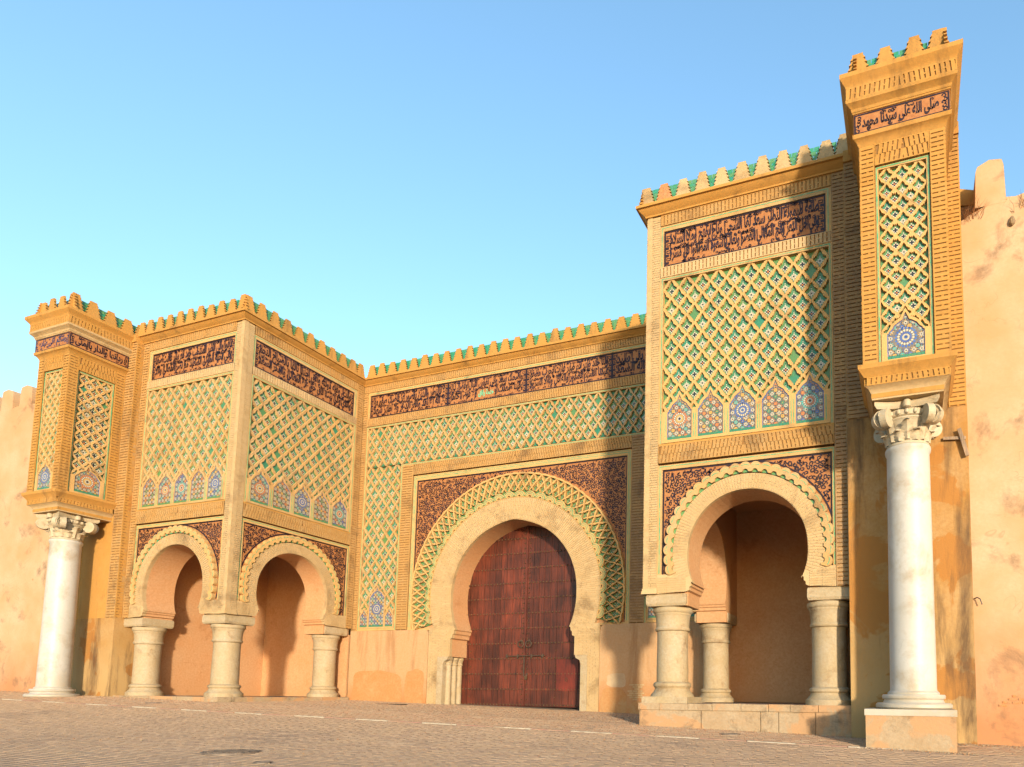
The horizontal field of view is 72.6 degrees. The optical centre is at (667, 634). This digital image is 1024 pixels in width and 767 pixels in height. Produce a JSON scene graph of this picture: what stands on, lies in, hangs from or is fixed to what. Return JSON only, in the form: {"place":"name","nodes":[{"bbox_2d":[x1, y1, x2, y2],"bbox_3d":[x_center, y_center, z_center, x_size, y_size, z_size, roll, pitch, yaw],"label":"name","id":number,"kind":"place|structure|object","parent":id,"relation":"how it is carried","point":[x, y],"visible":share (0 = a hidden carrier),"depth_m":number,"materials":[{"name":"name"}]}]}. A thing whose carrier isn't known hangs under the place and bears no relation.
{"place":"outdoors","nodes":[
{"label":"outdoors","id":0,"kind":"place"},
{"bbox_2d":[0,691,1023,766],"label":"ground","id":1,"kind":"structure","parent":0,"point":[93,731],"depth_m":13.70,"materials":[{"name":"beige stone"}]},
{"bbox_2d":[0,385,49,691],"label":"rampart wall","id":2,"kind":"structure","parent":1,"relation":"on","point":[24,545],"depth_m":27.98,"materials":[{"name":"paint"}]},
{"bbox_2d":[23,511,99,696],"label":"marble column","id":3,"kind":"structure","parent":1,"relation":"on","point":[67,532],"depth_m":24.59,"materials":[{"name":"white stone"}]},
{"bbox_2d":[21,292,144,696],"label":"corner pier","id":4,"kind":"structure","parent":1,"relation":"on","point":[90,355],"depth_m":25.38,"materials":[{"name":"ceramic"}]},
{"bbox_2d":[200,749,260,755],"bbox_3d":[-7.299,1.967,11.280,0.860,0.046,0.854,-1,-6,20],"label":"manhole cover","id":5,"kind":"object","parent":1,"relation":"on","point":[229,752],"visible":1,"depth_m":11.09,"materials":[{"name":"metal"}]},
{"bbox_2d":[113,695,348,701],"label":"loggia platform","id":6,"kind":"structure","parent":1,"relation":"on","point":[227,699],"depth_m":24.46,"materials":[{"name":"stone"}]},
{"bbox_2d":[124,618,173,695],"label":"stone column","id":7,"kind":"structure","parent":6,"relation":"on","point":[148,642],"depth_m":25.45,"materials":[{"name":"beige stone"}]},
{"bbox_2d":[202,614,254,696],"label":"stone column","id":8,"kind":"structure","parent":6,"relation":"on","point":[228,630],"depth_m":24.00,"materials":[{"name":"beige stone"}]},
{"bbox_2d":[122,294,365,696],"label":"arcade pavilion","id":9,"kind":"structure","parent":6,"relation":"on","point":[245,494],"depth_m":25.96,"materials":[{"name":"paint"}]},
{"bbox_2d":[306,626,347,696],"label":"stone column","id":10,"kind":"structure","parent":6,"relation":"on","point":[325,646],"depth_m":28.04,"materials":[{"name":"beige stone"}]},
{"bbox_2d":[253,761,270,763],"bbox_3d":[-6.143,1.946,10.218,0.240,0.040,0.238,-1,-6,20],"label":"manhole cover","id":11,"kind":"object","parent":1,"relation":"on","point":[261,762],"visible":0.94,"depth_m":10.14,"materials":[{"name":"metal"}]},
{"bbox_2d":[347,313,781,713],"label":"gate wall","id":12,"kind":"structure","parent":1,"relation":"on","point":[470,455],"depth_m":27.30,"materials":[{"name":"paint"}]},
{"bbox_2d":[461,525,579,707],"bbox_3d":[-5.746,-0.993,27.457,6.600,7.820,0.213,-1,-6,20],"label":"gate door","id":13,"kind":"structure","parent":12,"relation":"attached to","point":[521,609],"depth_m":27.46,"materials":[{"name":"brown wood"}]},
{"bbox_2d":[461,526,526,706],"bbox_3d":[-7.287,-0.953,28.061,3.290,7.820,0.132,-1,-6,20],"label":"door leaf","id":14,"kind":"structure","parent":13,"relation":"in","point":[506,546],"depth_m":27.88,"materials":[{"name":"brown wood"}]},
{"bbox_2d":[524,526,579,707],"bbox_3d":[-4.177,-1.025,26.930,3.290,7.820,0.132,-1,-6,20],"label":"door leaf","id":15,"kind":"structure","parent":13,"relation":"in","point":[557,619],"depth_m":27.04,"materials":[{"name":"brown wood"}]},
{"bbox_2d":[720,733,739,734],"bbox_3d":[1.477,2.355,15.902,0.480,0.040,0.476,-1,-6,20],"label":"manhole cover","id":16,"kind":"object","parent":1,"relation":"on","point":[729,733],"visible":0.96,"depth_m":15.87,"materials":[{"name":"metal"}]},
{"bbox_2d":[638,702,851,736],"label":"loggia platform","id":17,"kind":"structure","parent":1,"relation":"on","point":[804,718],"depth_m":16.89,"materials":[{"name":"stone"}]},
{"bbox_2d":[642,593,701,702],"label":"stone column","id":18,"kind":"structure","parent":17,"relation":"on","point":[672,684],"depth_m":18.13,"materials":[{"name":"beige stone"}]},
{"bbox_2d":[695,613,736,701],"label":"stone column","id":19,"kind":"structure","parent":17,"relation":"on","point":[715,639],"depth_m":22.19,"materials":[{"name":"beige stone"}]},
{"bbox_2d":[636,133,850,702],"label":"arcade pavilion","id":20,"kind":"structure","parent":17,"relation":"on","point":[745,488],"depth_m":18.15,"materials":[{"name":"paint"}]},
{"bbox_2d":[806,586,850,704],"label":"stone column","id":21,"kind":"structure","parent":17,"relation":"on","point":[829,610],"depth_m":16.69,"materials":[{"name":"beige stone"}]},
{"bbox_2d":[839,27,977,743],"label":"corner pier","id":22,"kind":"structure","parent":1,"relation":"on","point":[904,319],"depth_m":15.02,"materials":[{"name":"ceramic"}]},
{"bbox_2d":[943,436,965,439],"bbox_3d":[6.634,-4.540,15.597,0.486,0.110,0.045,-1,-6,20],"label":"wooden plank","id":23,"kind":"object","parent":22,"relation":"attached to","point":[952,438],"visible":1,"depth_m":15.59,"materials":[{"name":"brown wood"}]},
{"bbox_2d":[957,428,968,456],"bbox_3d":[6.786,-4.419,15.481,0.243,0.680,0.045,-1,-6,20],"label":"wooden plank","id":24,"kind":"object","parent":22,"relation":"attached to","point":[963,442],"visible":1,"depth_m":15.46,"materials":[{"name":"brown wood"}]},
{"bbox_2d":[864,393,956,751],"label":"marble column","id":25,"kind":"structure","parent":1,"relation":"on","point":[913,710],"depth_m":14.36,"materials":[{"name":"stone"}]},
{"bbox_2d":[960,159,1023,745],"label":"rampart wall","id":26,"kind":"structure","parent":1,"relation":"on","point":[992,238],"depth_m":15.51,"materials":[{"name":"paint"}]},
{"bbox_2d":[961,190,1023,220],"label":"dry grass","id":27,"kind":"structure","parent":26,"relation":"on","point":[967,211],"depth_m":16.07,"materials":[{"name":"brown plant"}]},
{"bbox_2d":[0,0,1023,396],"label":"sky","id":28,"kind":"structure","parent":0,"point":[392,180],"materials":[{"name":"blue"}]}
]}

